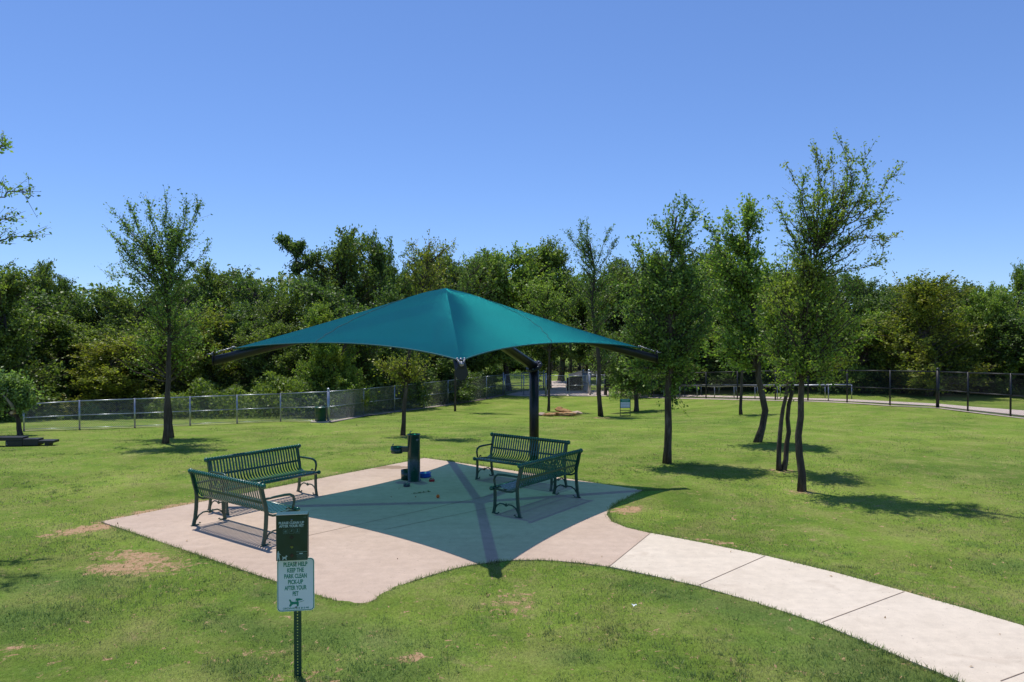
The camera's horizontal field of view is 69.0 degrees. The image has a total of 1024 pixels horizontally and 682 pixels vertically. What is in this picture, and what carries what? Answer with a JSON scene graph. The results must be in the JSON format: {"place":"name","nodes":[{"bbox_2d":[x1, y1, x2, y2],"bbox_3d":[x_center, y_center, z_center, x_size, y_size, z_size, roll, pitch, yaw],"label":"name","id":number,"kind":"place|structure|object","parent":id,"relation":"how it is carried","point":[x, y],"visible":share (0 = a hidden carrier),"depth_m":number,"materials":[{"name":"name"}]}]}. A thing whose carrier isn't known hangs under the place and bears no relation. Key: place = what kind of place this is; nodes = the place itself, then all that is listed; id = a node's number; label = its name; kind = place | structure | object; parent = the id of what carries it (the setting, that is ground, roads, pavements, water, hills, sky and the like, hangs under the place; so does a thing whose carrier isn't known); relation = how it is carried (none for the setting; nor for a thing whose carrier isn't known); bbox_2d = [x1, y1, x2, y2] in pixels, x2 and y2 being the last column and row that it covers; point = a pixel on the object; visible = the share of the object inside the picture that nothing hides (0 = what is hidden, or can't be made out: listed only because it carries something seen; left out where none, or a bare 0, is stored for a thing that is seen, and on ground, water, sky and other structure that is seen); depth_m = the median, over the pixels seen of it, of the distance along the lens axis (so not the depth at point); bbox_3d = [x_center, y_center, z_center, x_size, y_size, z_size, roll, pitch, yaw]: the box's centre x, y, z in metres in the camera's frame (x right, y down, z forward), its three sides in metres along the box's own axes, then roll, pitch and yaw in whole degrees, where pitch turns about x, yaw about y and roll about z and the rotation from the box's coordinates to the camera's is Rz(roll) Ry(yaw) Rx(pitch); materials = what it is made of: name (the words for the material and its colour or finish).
{"place":"outdoors","nodes":[
{"label":"outdoors","id":0,"kind":"place"},
{"bbox_2d":[101,458,648,602],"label":"patio","id":1,"kind":"structure","parent":0,"point":[354,562],"depth_m":11.60,"materials":[{"name":"concrete"}]},
{"bbox_2d":[188,468,299,546],"bbox_3d":[-4.104,2.452,11.349,1.996,0.905,0.665,1,1,37],"label":"park bench","id":2,"kind":"object","parent":1,"relation":"on","point":[232,497],"visible":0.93,"depth_m":11.11,"materials":[{"name":"green metal"}]},
{"bbox_2d":[204,444,320,514],"bbox_3d":[-4.398,2.424,13.280,0.665,0.905,1.996,1,1,36],"label":"park bench","id":3,"kind":"object","parent":1,"relation":"on","point":[299,472],"visible":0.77,"depth_m":13.42,"materials":[{"name":"green metal"}]},
{"bbox_2d":[391,431,420,481],"bbox_3d":[-2.162,2.338,15.266,0.618,1.019,0.435,0,1,0],"label":"drinking fountain","id":4,"kind":"object","parent":1,"relation":"on","point":[411,473],"visible":1,"depth_m":15.10,"materials":[{"name":"metal"}]},
{"bbox_2d":[211,288,660,465],"bbox_3d":[-1.193,0.920,14.386,6.070,3.880,6.589,1,1,36],"label":"shade sail canopy","id":5,"kind":"object","parent":1,"relation":"on","point":[459,328],"visible":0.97,"depth_m":13.27,"materials":[{"name":"teal fabric"}]},
{"bbox_2d":[473,432,570,490],"bbox_3d":[0.169,2.399,15.005,1.996,0.905,0.665,1,1,37],"label":"park bench","id":6,"kind":"object","parent":1,"relation":"on","point":[499,459],"visible":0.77,"depth_m":15.19,"materials":[{"name":"green metal"}]},
{"bbox_2d":[489,448,582,517],"bbox_3d":[0.460,2.427,13.073,0.665,0.905,1.996,1,1,36],"label":"park bench","id":7,"kind":"object","parent":1,"relation":"on","point":[554,472],"visible":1,"depth_m":12.74,"materials":[{"name":"green metal"}]},
{"bbox_2d":[0,343,1023,681],"bbox_3d":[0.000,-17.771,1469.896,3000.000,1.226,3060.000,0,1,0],"label":"lawn","id":8,"kind":"structure","parent":0,"point":[856,529],"depth_m":11.34,"materials":[{"name":"green plant"}]},
{"bbox_2d":[0,366,48,435],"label":"snapped tree","id":9,"kind":"object","parent":8,"relation":"on","point":[17,398],"visible":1,"depth_m":23.06,"materials":[{"name":"green plant"}]},
{"bbox_2d":[0,131,51,244],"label":"elm tree","id":10,"kind":"object","parent":8,"relation":"on","point":[26,191],"visible":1,"depth_m":10.87,"materials":[{"name":"green plant"}]},
{"bbox_2d":[0,436,58,446],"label":"agility steps","id":11,"kind":"structure","parent":8,"relation":"on","point":[20,441],"depth_m":20.26,"materials":[{"name":"black plastic"}]},
{"bbox_2d":[0,258,73,396],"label":"woodland tree","id":12,"kind":"object","parent":8,"relation":"on","point":[14,287],"visible":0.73,"depth_m":31.07,"materials":[{"name":"green plant"}]},
{"bbox_2d":[1,273,78,356],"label":"woodland tree","id":13,"kind":"object","parent":8,"relation":"on","point":[43,304],"visible":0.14,"depth_m":36.72,"materials":[{"name":"green plant"}]},
{"bbox_2d":[2,301,94,417],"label":"woodland tree","id":14,"kind":"object","parent":8,"relation":"on","point":[20,313],"visible":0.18,"depth_m":32.99,"materials":[{"name":"green plant"}]},
{"bbox_2d":[22,258,76,354],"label":"woodland tree","id":15,"kind":"object","parent":8,"relation":"on","point":[47,269],"visible":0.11,"depth_m":39.48,"materials":[{"name":"green plant"}]},
{"bbox_2d":[51,274,84,317],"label":"woodland tree","id":16,"kind":"object","parent":8,"relation":"on","point":[65,285],"visible":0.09,"depth_m":41.77,"materials":[{"name":"green plant"}]},
{"bbox_2d":[20,308,130,414],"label":"woodland tree","id":17,"kind":"object","parent":8,"relation":"on","point":[75,334],"visible":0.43,"depth_m":34.18,"materials":[{"name":"green plant"}]},
{"bbox_2d":[61,286,136,358],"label":"woodland tree","id":18,"kind":"object","parent":8,"relation":"on","point":[89,313],"visible":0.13,"depth_m":40.03,"materials":[{"name":"green plant"}]},
{"bbox_2d":[43,332,178,416],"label":"woodland tree","id":19,"kind":"object","parent":8,"relation":"on","point":[113,381],"visible":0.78,"depth_m":32.70,"materials":[{"name":"green plant"}]},
{"bbox_2d":[87,285,180,382],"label":"woodland tree","id":20,"kind":"object","parent":8,"relation":"on","point":[118,307],"visible":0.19,"depth_m":36.97,"materials":[{"name":"green plant"}]},
{"bbox_2d":[88,320,190,401],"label":"woodland tree","id":21,"kind":"object","parent":8,"relation":"on","point":[137,376],"visible":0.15,"depth_m":35.12,"materials":[{"name":"green plant"}]},
{"bbox_2d":[94,184,225,443],"bbox_3d":[-9.929,-0.733,20.804,3.636,7.329,2.314,0,1,0],"label":"elm tree","id":22,"kind":"object","parent":8,"relation":"on","point":[163,285],"visible":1,"depth_m":20.78,"materials":[{"name":"green plant"}]},
{"bbox_2d":[149,280,227,371],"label":"woodland tree","id":23,"kind":"object","parent":8,"relation":"on","point":[190,295],"visible":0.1,"depth_m":40.24,"materials":[{"name":"green plant"}]},
{"bbox_2d":[144,306,252,410],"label":"woodland tree","id":24,"kind":"object","parent":8,"relation":"on","point":[195,372],"visible":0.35,"depth_m":34.99,"materials":[{"name":"green plant"}]},
{"bbox_2d":[172,257,260,349],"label":"woodland tree","id":25,"kind":"object","parent":8,"relation":"on","point":[208,275],"visible":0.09,"depth_m":41.57,"materials":[{"name":"green plant"}]},
{"bbox_2d":[185,302,278,414],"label":"woodland tree","id":26,"kind":"object","parent":8,"relation":"on","point":[225,341],"visible":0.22,"depth_m":36.62,"materials":[{"name":"green plant"}]},
{"bbox_2d":[214,268,300,375],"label":"woodland tree","id":27,"kind":"object","parent":8,"relation":"on","point":[246,292],"visible":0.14,"depth_m":40.70,"materials":[{"name":"green plant"}]},
{"bbox_2d":[223,317,300,413],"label":"woodland tree","id":28,"kind":"object","parent":8,"relation":"on","point":[271,361],"visible":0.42,"depth_m":35.45,"materials":[{"name":"green plant"}]},
{"bbox_2d":[23,372,503,430],"bbox_3d":[-6.314,2.800,35.594,5.047,2.062,28.950,1,1,33],"label":"chain link fence","id":29,"kind":"object","parent":8,"relation":"on","point":[328,393],"visible":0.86,"depth_m":29.50,"materials":[{"name":"metal"}]},
{"bbox_2d":[250,290,308,368],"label":"woodland tree","id":30,"kind":"object","parent":8,"relation":"on","point":[280,309],"visible":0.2,"depth_m":38.61,"materials":[{"name":"green plant"}]},
{"bbox_2d":[275,511,314,677],"bbox_3d":[-1.919,2.359,6.602,0.322,1.689,0.157,0,1,-9],"label":"pet waste station","id":31,"kind":"object","parent":8,"relation":"on","point":[295,578],"visible":1,"depth_m":6.63,"materials":[{"name":"metal"}]},
{"bbox_2d":[259,344,335,413],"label":"woodland tree","id":32,"kind":"object","parent":8,"relation":"on","point":[295,349],"visible":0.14,"depth_m":36.28,"materials":[{"name":"green plant"}]},
{"bbox_2d":[272,231,328,306],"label":"woodland tree","id":33,"kind":"object","parent":8,"relation":"on","point":[282,239],"visible":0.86,"depth_m":43.78,"materials":[{"name":"green plant"}]},
{"bbox_2d":[282,297,356,417],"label":"woodland tree","id":34,"kind":"object","parent":8,"relation":"on","point":[322,355],"visible":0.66,"depth_m":33.78,"materials":[{"name":"green plant"}]},
{"bbox_2d":[310,406,330,422],"bbox_3d":[-7.579,2.916,29.554,0.704,0.659,0.545,0,1,0],"label":"litter barrel","id":35,"kind":"object","parent":8,"relation":"on","point":[320,414],"visible":0.96,"depth_m":29.36,"materials":[{"name":"metal"}]},
{"bbox_2d":[282,272,390,385],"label":"woodland tree","id":36,"kind":"object","parent":8,"relation":"on","point":[314,293],"visible":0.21,"depth_m":37.11,"materials":[{"name":"green plant"}]},
{"bbox_2d":[282,224,391,356],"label":"woodland tree","id":37,"kind":"object","parent":8,"relation":"on","point":[346,263],"visible":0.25,"depth_m":43.99,"materials":[{"name":"green plant"}]},
{"bbox_2d":[321,313,379,415],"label":"woodland tree","id":38,"kind":"object","parent":8,"relation":"on","point":[343,361],"visible":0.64,"depth_m":34.34,"materials":[{"name":"green plant"}]},
{"bbox_2d":[353,225,427,361],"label":"woodland tree","id":39,"kind":"object","parent":8,"relation":"on","point":[378,259],"visible":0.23,"depth_m":45.19,"materials":[{"name":"green plant"}]},
{"bbox_2d":[363,348,419,409],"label":"woodland tree","id":40,"kind":"object","parent":8,"relation":"on","point":[384,376],"visible":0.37,"depth_m":38.40,"materials":[{"name":"green plant"}]},
{"bbox_2d":[0,368,795,421],"bbox_3d":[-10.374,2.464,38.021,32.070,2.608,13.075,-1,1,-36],"label":"undergrowth","id":41,"kind":"object","parent":8,"relation":"on","point":[184,404],"visible":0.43,"depth_m":32.92,"materials":[{"name":"green plant"}]},
{"bbox_2d":[369,281,440,409],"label":"woodland tree","id":42,"kind":"object","parent":8,"relation":"on","point":[394,298],"visible":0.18,"depth_m":39.69,"materials":[{"name":"green plant"}]},
{"bbox_2d":[368,229,459,435],"bbox_3d":[-3.021,-0.281,23.126,2.851,6.545,2.209,0,1,0],"label":"cedar elm tree","id":43,"kind":"object","parent":8,"relation":"on","point":[407,370],"visible":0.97,"depth_m":22.98,"materials":[{"name":"green plant"}]},
{"bbox_2d":[332,395,501,421],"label":"kerb","id":44,"kind":"structure","parent":8,"relation":"on","point":[415,409],"depth_m":39.85,"materials":[{"name":"concrete"}]},
{"bbox_2d":[398,247,465,387],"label":"woodland tree","id":45,"kind":"object","parent":8,"relation":"on","point":[420,265],"visible":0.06,"depth_m":49.95,"materials":[{"name":"green plant"}]},
{"bbox_2d":[414,352,487,402],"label":"woodland tree","id":46,"kind":"object","parent":8,"relation":"on","point":[442,364],"visible":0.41,"depth_m":43.52,"materials":[{"name":"green plant"}]},
{"bbox_2d":[420,249,511,373],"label":"woodland tree","id":47,"kind":"object","parent":8,"relation":"on","point":[452,267],"visible":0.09,"depth_m":48.88,"materials":[{"name":"green plant"}]},
{"bbox_2d":[452,251,499,410],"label":"elm tree","id":48,"kind":"object","parent":8,"relation":"on","point":[468,278],"visible":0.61,"depth_m":37.77,"materials":[{"name":"green plant"}]},
{"bbox_2d":[451,354,504,386],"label":"woodland tree","id":49,"kind":"object","parent":8,"relation":"on","point":[478,364],"visible":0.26,"depth_m":48.85,"materials":[{"name":"green plant"}]},
{"bbox_2d":[8,464,1016,678],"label":"fallen leaves","id":50,"kind":"object","parent":8,"relation":"on","point":[521,597],"visible":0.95,"depth_m":8.28,"materials":[{"name":"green plant"}]},
{"bbox_2d":[459,240,567,390],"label":"woodland tree","id":51,"kind":"object","parent":8,"relation":"on","point":[506,290],"visible":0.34,"depth_m":50.68,"materials":[{"name":"green plant"}]},
{"bbox_2d":[488,347,546,375],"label":"woodland tree","id":52,"kind":"object","parent":8,"relation":"on","point":[521,367],"visible":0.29,"depth_m":67.52,"materials":[{"name":"green plant"}]},
{"bbox_2d":[506,370,544,392],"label":"chain link fence","id":53,"kind":"object","parent":8,"relation":"on","point":[540,381],"visible":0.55,"depth_m":51.09,"materials":[{"name":"metal"}]},
{"bbox_2d":[505,373,546,395],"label":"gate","id":54,"kind":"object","parent":8,"relation":"on","point":[545,382],"visible":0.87,"depth_m":48.21,"materials":[{"name":"metal"}]},
{"bbox_2d":[512,274,575,411],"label":"ash tree","id":55,"kind":"object","parent":8,"relation":"on","point":[551,302],"visible":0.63,"depth_m":37.72,"materials":[{"name":"green plant"}]},
{"bbox_2d":[68,262,1023,390],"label":"distant woods","id":56,"kind":"object","parent":8,"relation":"on","point":[285,282],"visible":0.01,"depth_m":53.37,"materials":[{"name":"green plant"}]},
{"bbox_2d":[512,234,586,388],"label":"woodland tree","id":57,"kind":"object","parent":8,"relation":"on","point":[555,258],"visible":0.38,"depth_m":53.27,"materials":[{"name":"green plant"}]},
{"bbox_2d":[496,362,609,373],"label":"leaf litter","id":58,"kind":"object","parent":8,"relation":"on","point":[575,369],"visible":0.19,"depth_m":75.43,"materials":[{"name":"plant"}]},
{"bbox_2d":[534,295,584,380],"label":"oak tree","id":59,"kind":"object","parent":8,"relation":"on","point":[559,377],"visible":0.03,"depth_m":61.82,"materials":[{"name":"green plant"}]},
{"bbox_2d":[561,292,595,371],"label":"woodland tree","id":60,"kind":"object","parent":8,"relation":"on","point":[580,348],"visible":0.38,"depth_m":59.14,"materials":[{"name":"green plant"}]},
{"bbox_2d":[559,218,622,416],"bbox_3d":[3.894,-1.081,34.351,3.138,9.232,2.578,0,1,24],"label":"elm tree","id":61,"kind":"object","parent":8,"relation":"on","point":[590,258],"visible":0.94,"depth_m":34.04,"materials":[{"name":"green plant"}]},
{"bbox_2d":[585,328,633,379],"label":"woodland tree","id":62,"kind":"object","parent":8,"relation":"on","point":[595,369],"visible":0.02,"depth_m":51.82,"materials":[{"name":"green plant"}]},
{"bbox_2d":[620,399,630,415],"bbox_3d":[5.164,3.057,34.008,0.488,0.863,0.030,0,1,0],"label":"lawn sign","id":63,"kind":"object","parent":8,"relation":"on","point":[625,403],"visible":0.99,"depth_m":34.00,"materials":[{"name":"plastic"}]},
{"bbox_2d":[583,252,671,362],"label":"woodland tree","id":64,"kind":"object","parent":8,"relation":"on","point":[618,277],"visible":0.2,"depth_m":53.08,"materials":[{"name":"green plant"}]},
{"bbox_2d":[599,325,658,411],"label":"oak tree","id":65,"kind":"object","parent":8,"relation":"on","point":[637,387],"visible":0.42,"depth_m":36.86,"materials":[{"name":"green plant"}]},
{"bbox_2d":[604,308,711,391],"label":"woodland tree","id":66,"kind":"object","parent":8,"relation":"on","point":[662,378],"visible":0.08,"depth_m":44.43,"materials":[{"name":"green plant"}]},
{"bbox_2d":[607,192,733,463],"bbox_3d":[3.646,-0.323,17.328,2.833,6.485,2.107,0,1,21],"label":"oak tree","id":67,"kind":"object","parent":8,"relation":"on","point":[677,344],"visible":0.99,"depth_m":17.23,"materials":[{"name":"green plant"}]},
{"bbox_2d":[638,258,726,335],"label":"woodland tree","id":68,"kind":"object","parent":8,"relation":"on","point":[708,275],"visible":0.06,"depth_m":46.60,"materials":[{"name":"green plant"}]},
{"bbox_2d":[680,318,747,390],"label":"woodland tree","id":69,"kind":"object","parent":8,"relation":"on","point":[712,366],"visible":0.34,"depth_m":43.18,"materials":[{"name":"green plant"}]},
{"bbox_2d":[687,233,752,327],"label":"woodland tree","id":70,"kind":"object","parent":8,"relation":"on","point":[711,248],"visible":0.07,"depth_m":49.23,"materials":[{"name":"green plant"}]},
{"bbox_2d":[692,192,788,442],"bbox_3d":[6.477,-0.653,21.060,2.841,7.241,1.812,0,1,0],"label":"ash tree","id":71,"kind":"object","parent":8,"relation":"on","point":[740,282],"visible":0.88,"depth_m":20.98,"materials":[{"name":"green plant"}]},
{"bbox_2d":[717,321,766,414],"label":"elm tree","id":72,"kind":"object","parent":8,"relation":"on","point":[741,395],"visible":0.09,"depth_m":31.11,"materials":[{"name":"green plant"}]},
{"bbox_2d":[663,384,828,399],"bbox_3d":[11.565,2.667,38.805,0.382,1.484,10.988,-1,1,-31],"label":"pipe rail","id":73,"kind":"object","parent":8,"relation":"on","point":[747,386],"visible":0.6,"depth_m":38.65,"materials":[{"name":"grey metal"}]},
{"bbox_2d":[653,384,851,398],"bbox_3d":[12.415,2.672,40.178,0.651,1.486,12.771,-1,1,-34],"label":"pipe rail","id":74,"kind":"object","parent":8,"relation":"on","point":[766,384],"visible":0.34,"depth_m":39.36,"materials":[{"name":"grey metal"}]},
{"bbox_2d":[702,327,816,391],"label":"woodland tree","id":75,"kind":"object","parent":8,"relation":"on","point":[745,378],"visible":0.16,"depth_m":41.25,"materials":[{"name":"green plant"}]},
{"bbox_2d":[724,264,804,337],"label":"woodland tree","id":76,"kind":"object","parent":8,"relation":"on","point":[765,309],"visible":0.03,"depth_m":44.96,"materials":[{"name":"green plant"}]},
{"bbox_2d":[736,245,829,470],"bbox_3d":[5.979,0.405,16.425,1.987,5.045,2.096,0,1,24],"label":"elm tree","id":77,"kind":"object","parent":8,"relation":"on","point":[777,344],"visible":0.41,"depth_m":16.39,"materials":[{"name":"green plant"}]},
{"bbox_2d":[761,325,849,390],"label":"woodland tree","id":78,"kind":"object","parent":8,"relation":"on","point":[813,381],"visible":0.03,"depth_m":39.69,"materials":[{"name":"green plant"}]},
{"bbox_2d":[604,368,1023,416],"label":"chain link fence","id":79,"kind":"object","parent":8,"relation":"on","point":[938,382],"visible":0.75,"depth_m":31.37,"materials":[{"name":"grey metal"}]},
{"bbox_2d":[608,354,1023,393],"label":"undergrowth","id":80,"kind":"object","parent":8,"relation":"on","point":[857,389],"visible":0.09,"depth_m":37.49,"materials":[{"name":"green plant"}]},
{"bbox_2d":[773,274,871,319],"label":"woodland tree","id":81,"kind":"object","parent":8,"relation":"on","point":[835,283],"visible":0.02,"depth_m":42.86,"materials":[{"name":"green plant"}]},
{"bbox_2d":[625,396,1023,417],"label":"kerb","id":82,"kind":"structure","parent":8,"relation":"on","point":[840,402],"depth_m":33.09,"materials":[{"name":"concrete"}]},
{"bbox_2d":[753,127,906,491],"bbox_3d":[6.088,-0.617,14.242,2.842,7.135,1.719,0,1,0],"label":"elm tree","id":83,"kind":"object","parent":8,"relation":"on","point":[809,321],"visible":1,"depth_m":14.26,"materials":[{"name":"green plant"}]},
{"bbox_2d":[821,308,911,392],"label":"woodland tree","id":84,"kind":"object","parent":8,"relation":"on","point":[871,355],"visible":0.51,"depth_m":37.58,"materials":[{"name":"green plant"}]},
{"bbox_2d":[833,270,909,329],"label":"woodland tree","id":85,"kind":"object","parent":8,"relation":"on","point":[879,300],"visible":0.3,"depth_m":41.57,"materials":[{"name":"green plant"}]},
{"bbox_2d":[869,282,913,321],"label":"woodland tree","id":86,"kind":"object","parent":8,"relation":"on","point":[897,294],"visible":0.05,"depth_m":42.59,"materials":[{"name":"green plant"}]},
{"bbox_2d":[849,320,953,394],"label":"woodland tree","id":87,"kind":"object","parent":8,"relation":"on","point":[885,386],"visible":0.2,"depth_m":37.49,"materials":[{"name":"green plant"}]},
{"bbox_2d":[856,268,1004,396],"bbox_3d":[20.004,-0.350,35.834,5.252,6.253,5.926,-1,1,-42],"label":"woodland tree","id":88,"kind":"object","parent":8,"relation":"on","point":[924,301],"visible":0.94,"depth_m":35.58,"materials":[{"name":"green plant"}]},
{"bbox_2d":[926,326,1002,394],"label":"woodland tree","id":89,"kind":"object","parent":8,"relation":"on","point":[975,348],"visible":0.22,"depth_m":36.01,"materials":[{"name":"green plant"}]},
{"bbox_2d":[932,279,1013,390],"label":"woodland tree","id":90,"kind":"object","parent":8,"relation":"on","point":[964,298],"visible":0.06,"depth_m":38.39,"materials":[{"name":"green plant"}]},
{"bbox_2d":[935,307,1023,394],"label":"woodland tree","id":91,"kind":"object","parent":8,"relation":"on","point":[1005,384],"visible":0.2,"depth_m":36.37,"materials":[{"name":"green plant"}]},
{"bbox_2d":[951,281,1023,394],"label":"woodland tree","id":92,"kind":"object","parent":8,"relation":"on","point":[991,304],"visible":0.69,"depth_m":36.28,"materials":[{"name":"green plant"}]},
{"bbox_2d":[975,311,1023,370],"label":"woodland tree","id":93,"kind":"object","parent":8,"relation":"on","point":[1019,332],"visible":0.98,"depth_m":35.27,"materials":[{"name":"green plant"}]},
{"bbox_2d":[1009,257,1023,389],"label":"woodland tree","id":94,"kind":"object","parent":8,"relation":"on","point":[1018,278],"visible":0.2,"depth_m":39.80,"materials":[{"name":"green plant"}]},
{"bbox_2d":[0,0,1023,311],"label":"sky","id":95,"kind":"structure","parent":0,"point":[474,123],"materials":[{"name":"blue"}]},
{"bbox_2d":[506,381,1023,415],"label":"pavement","id":96,"kind":"structure","parent":0,"point":[553,392],"depth_m":39.03,"materials":[{"name":"concrete"}]},
{"bbox_2d":[567,378,581,390],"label":"gate","id":97,"kind":"structure","parent":96,"relation":"on","point":[574,381],"depth_m":51.94,"materials":[{"name":"grey metal"}]},
{"bbox_2d":[569,375,587,395],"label":"gate","id":98,"kind":"structure","parent":96,"relation":"on","point":[579,383],"depth_m":48.05,"materials":[{"name":"metal"}]},
{"bbox_2d":[609,533,1023,681],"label":"path","id":99,"kind":"structure","parent":0,"point":[967,645],"depth_m":8.30,"materials":[{"name":"concrete"}]},
{"bbox_2d":[610,533,1023,680],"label":"path joint","id":100,"kind":"object","parent":99,"relation":"on","point":[823,621],"visible":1,"depth_m":8.62,"materials":[{"name":"grey concrete"}]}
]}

